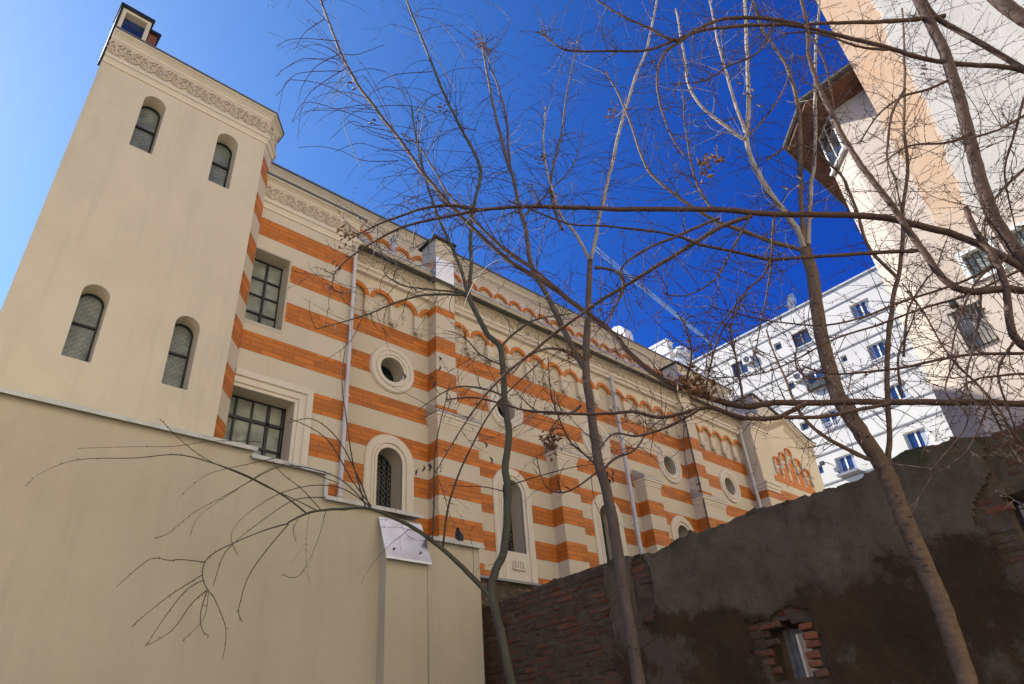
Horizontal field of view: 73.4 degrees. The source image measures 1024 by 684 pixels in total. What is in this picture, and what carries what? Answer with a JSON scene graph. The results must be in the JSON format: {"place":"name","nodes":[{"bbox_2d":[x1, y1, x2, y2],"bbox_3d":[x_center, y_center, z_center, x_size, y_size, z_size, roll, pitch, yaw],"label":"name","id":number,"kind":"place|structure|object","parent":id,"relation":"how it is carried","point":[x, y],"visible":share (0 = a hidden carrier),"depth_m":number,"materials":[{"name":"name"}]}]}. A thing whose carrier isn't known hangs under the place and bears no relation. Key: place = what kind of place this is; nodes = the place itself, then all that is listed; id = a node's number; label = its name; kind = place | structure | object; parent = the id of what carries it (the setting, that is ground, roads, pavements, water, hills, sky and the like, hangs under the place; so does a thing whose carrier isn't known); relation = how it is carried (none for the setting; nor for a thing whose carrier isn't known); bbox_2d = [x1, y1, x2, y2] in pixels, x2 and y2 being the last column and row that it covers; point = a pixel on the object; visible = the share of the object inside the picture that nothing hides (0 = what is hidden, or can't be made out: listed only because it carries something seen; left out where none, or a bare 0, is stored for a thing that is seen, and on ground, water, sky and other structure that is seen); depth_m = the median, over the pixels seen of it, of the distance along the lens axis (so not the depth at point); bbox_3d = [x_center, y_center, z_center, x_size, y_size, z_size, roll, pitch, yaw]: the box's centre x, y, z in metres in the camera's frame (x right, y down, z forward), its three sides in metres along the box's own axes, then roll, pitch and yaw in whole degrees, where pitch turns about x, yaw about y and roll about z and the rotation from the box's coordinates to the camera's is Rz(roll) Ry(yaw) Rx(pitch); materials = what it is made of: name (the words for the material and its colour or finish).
{"place":"outdoors","nodes":[
{"label":"outdoors","id":0,"kind":"place"},
{"bbox_2d":[0,387,484,683],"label":"yard wall","id":1,"kind":"structure","parent":0,"point":[79,542],"depth_m":7.20,"materials":[{"name":"paint"}]},
{"bbox_2d":[455,527,463,540],"bbox_3d":[-0.733,2.695,9.540,0.128,0.270,0.129,-13,-34,13],"label":"pigeon","id":2,"kind":"object","parent":1,"relation":"on","point":[459,534],"visible":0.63,"depth_m":9.51,"materials":[{"name":"grey"}]},
{"bbox_2d":[0,0,874,359],"label":"sky","id":3,"kind":"structure","parent":0,"point":[51,50],"materials":[{"name":"blue"}]},
{"bbox_2d":[595,248,716,347],"bbox_3d":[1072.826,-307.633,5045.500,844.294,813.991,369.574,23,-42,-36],"label":"contrail","id":4,"kind":"object","parent":3,"relation":"in","point":[671,310],"visible":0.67,"depth_m":5067.22,"materials":[{"name":"white"}]},
{"bbox_2d":[692,266,952,488],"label":"apartment block","id":5,"kind":"structure","parent":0,"point":[837,458],"depth_m":45.62,"materials":[{"name":"white paint"}]},
{"bbox_2d":[732,361,748,375],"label":"window","id":6,"kind":"structure","parent":5,"relation":"in","point":[742,371],"depth_m":51.93,"materials":[{"name":"blue glass"}]},
{"bbox_2d":[741,354,752,365],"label":"air conditioner","id":7,"kind":"object","parent":5,"relation":"attached to","point":[747,359],"visible":0.81,"depth_m":51.24,"materials":[{"name":"metal"}]},
{"bbox_2d":[774,343,781,350],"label":"window","id":8,"kind":"structure","parent":5,"relation":"in","point":[778,346],"depth_m":50.16,"materials":[{"name":"blue glass"}]},
{"bbox_2d":[785,294,795,310],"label":"satellite dish","id":9,"kind":"object","parent":5,"relation":"on","point":[790,299],"visible":0.76,"depth_m":50.49,"materials":[{"name":"metal"}]},
{"bbox_2d":[791,372,804,382],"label":"air conditioner","id":10,"kind":"object","parent":5,"relation":"attached to","point":[795,379],"visible":0.59,"depth_m":47.72,"materials":[{"name":"metal"}]},
{"bbox_2d":[792,329,812,348],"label":"window","id":11,"kind":"structure","parent":5,"relation":"in","point":[805,341],"depth_m":48.88,"materials":[{"name":"blue glass"}]},
{"bbox_2d":[800,422,808,430],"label":"window","id":12,"kind":"structure","parent":5,"relation":"in","point":[804,426],"depth_m":46.72,"materials":[{"name":"blue glass"}]},
{"bbox_2d":[806,368,822,384],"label":"window","id":13,"kind":"structure","parent":5,"relation":"in","point":[816,375],"depth_m":47.28,"materials":[{"name":"blue glass"}]},
{"bbox_2d":[806,379,824,391],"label":"window box","id":14,"kind":"object","parent":5,"relation":"attached to","point":[814,385],"visible":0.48,"depth_m":46.48,"materials":[{"name":"grey"}]},
{"bbox_2d":[822,409,841,428],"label":"window","id":15,"kind":"structure","parent":5,"relation":"in","point":[835,410],"depth_m":45.51,"materials":[{"name":"blue glass"}]},
{"bbox_2d":[836,465,858,477],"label":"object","id":16,"kind":"object","parent":5,"relation":"attached to","point":[848,472],"visible":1,"depth_m":43.11,"materials":[{"name":"white"}]},
{"bbox_2d":[835,454,859,472],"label":"window","id":17,"kind":"structure","parent":5,"relation":"in","point":[848,461],"depth_m":43.84,"materials":[{"name":"blue glass"}]},
{"bbox_2d":[850,299,873,321],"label":"window","id":18,"kind":"structure","parent":5,"relation":"in","point":[863,309],"depth_m":46.32,"materials":[{"name":"blue glass"}]},
{"bbox_2d":[867,339,892,361],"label":"window","id":19,"kind":"structure","parent":5,"relation":"in","point":[878,354],"depth_m":44.59,"materials":[{"name":"blue glass"}]},
{"bbox_2d":[890,382,910,398],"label":"window","id":20,"kind":"structure","parent":5,"relation":"in","point":[906,395],"depth_m":42.81,"materials":[{"name":"blue glass"}]},
{"bbox_2d":[904,428,932,449],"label":"window","id":21,"kind":"structure","parent":5,"relation":"in","point":[913,440],"depth_m":41.15,"materials":[{"name":"blue glass"}]},
{"bbox_2d":[782,0,1023,515],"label":"peeling house","id":22,"kind":"structure","parent":0,"point":[990,156],"depth_m":11.99,"materials":[{"name":"beige paint"}]},
{"bbox_2d":[818,115,846,175],"bbox_3d":[6.734,-4.159,14.497,0.601,1.070,0.601,23,-42,-36],"label":"window","id":23,"kind":"structure","parent":22,"relation":"in","point":[840,147],"depth_m":14.47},
{"bbox_2d":[947,300,998,352],"bbox_3d":[7.430,-0.256,11.084,0.319,0.791,0.500,23,-42,-36],"label":"barred window","id":24,"kind":"structure","parent":22,"relation":"in","point":[970,324],"depth_m":11.09,"materials":[{"name":"metal"}]},
{"bbox_2d":[955,240,1006,283],"bbox_3d":[7.361,-1.242,10.765,0.140,0.600,0.515,23,-42,-36],"label":"louvred window","id":25,"kind":"structure","parent":22,"relation":"in","point":[970,254],"depth_m":10.84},
{"bbox_2d":[1009,221,1023,248],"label":"louvred window","id":26,"kind":"structure","parent":22,"relation":"in","point":[1019,230],"depth_m":10.49,"materials":[{"name":"white"}]},
{"label":"ground","id":27,"kind":"structure","parent":0,"visible":0},
{"bbox_2d":[25,0,622,683],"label":"slim tree","id":28,"kind":"object","parent":27,"relation":"on","point":[497,618],"visible":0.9,"depth_m":6.41,"materials":[{"name":"brown plant"}]},
{"bbox_2d":[0,2,824,676],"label":"striped building","id":29,"kind":"structure","parent":27,"relation":"on","point":[182,218],"depth_m":13.21,"materials":[{"name":"beige paint"}]},
{"bbox_2d":[61,293,103,361],"bbox_3d":[-6.172,-0.170,9.849,0.380,1.270,0.061,23,-42,-36],"label":"window","id":30,"kind":"structure","parent":29,"relation":"in","point":[83,329],"depth_m":9.89,"materials":[{"name":"glass"}]},
{"bbox_2d":[129,106,159,152],"bbox_3d":[-6.488,-3.669,12.077,0.380,1.350,0.061,23,-42,-36],"label":"window","id":31,"kind":"structure","parent":29,"relation":"in","point":[148,120],"depth_m":12.16,"materials":[{"name":"glass"}]},
{"bbox_2d":[161,324,192,388],"bbox_3d":[-5.205,0.257,10.606,0.390,1.270,0.061,23,-42,-36],"label":"window","id":32,"kind":"structure","parent":29,"relation":"in","point":[182,337],"depth_m":10.66,"materials":[{"name":"glass"}]},
{"bbox_2d":[208,142,231,186],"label":"window","id":33,"kind":"structure","parent":29,"relation":"in","point":[219,170],"depth_m":12.94,"materials":[{"name":"glass"}]},
{"bbox_2d":[224,395,285,458],"bbox_3d":[-4.273,1.735,11.175,1.100,1.750,0.067,23,-42,-36],"label":"window","id":34,"kind":"structure","parent":29,"relation":"in","point":[248,420],"depth_m":11.44,"materials":[{"name":"glass"}]},
{"bbox_2d":[245,258,282,327],"bbox_3d":[-4.637,-0.832,12.668,0.700,1.620,0.064,23,-42,-36],"label":"window","id":35,"kind":"structure","parent":29,"relation":"in","point":[264,291],"depth_m":12.75,"materials":[{"name":"glass"}]},
{"bbox_2d":[376,455,390,507],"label":"arched window","id":36,"kind":"structure","parent":29,"relation":"in","point":[382,458],"depth_m":13.59,"materials":[{"name":"metal"}]},
{"bbox_2d":[381,366,393,381],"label":"round window","id":37,"kind":"structure","parent":29,"relation":"in","point":[385,371],"depth_m":14.93,"materials":[{"name":"glass"}]},
{"bbox_2d":[503,487,513,551],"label":"arched window","id":38,"kind":"structure","parent":29,"relation":"in","point":[511,541],"depth_m":15.20,"materials":[{"name":"metal"}]},
{"bbox_2d":[600,514,608,560],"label":"arched window","id":39,"kind":"structure","parent":29,"relation":"in","point":[600,514],"depth_m":17.35,"materials":[{"name":"metal"}]},
{"bbox_2d":[293,0,689,683],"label":"forked tree","id":40,"kind":"object","parent":27,"relation":"on","point":[623,590],"visible":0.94,"depth_m":7.53,"materials":[{"name":"grey plant"}]},
{"bbox_2d":[480,575,542,664],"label":"brick plinth","id":41,"kind":"structure","parent":27,"relation":"on","point":[506,589],"depth_m":13.37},
{"bbox_2d":[267,0,1023,546],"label":"thorny tree","id":42,"kind":"object","parent":27,"relation":"on","point":[933,20],"visible":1,"depth_m":5.20,"materials":[{"name":"brown plant"}]},
{"bbox_2d":[482,421,1023,683],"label":"ruined wall","id":43,"kind":"structure","parent":27,"relation":"on","point":[831,573],"depth_m":6.35,"materials":[{"name":"brick"}]},
{"bbox_2d":[574,0,982,683],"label":"thick tree","id":44,"kind":"object","parent":27,"relation":"on","point":[944,616],"visible":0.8,"depth_m":5.81,"materials":[{"name":"brown plant"}]}
]}

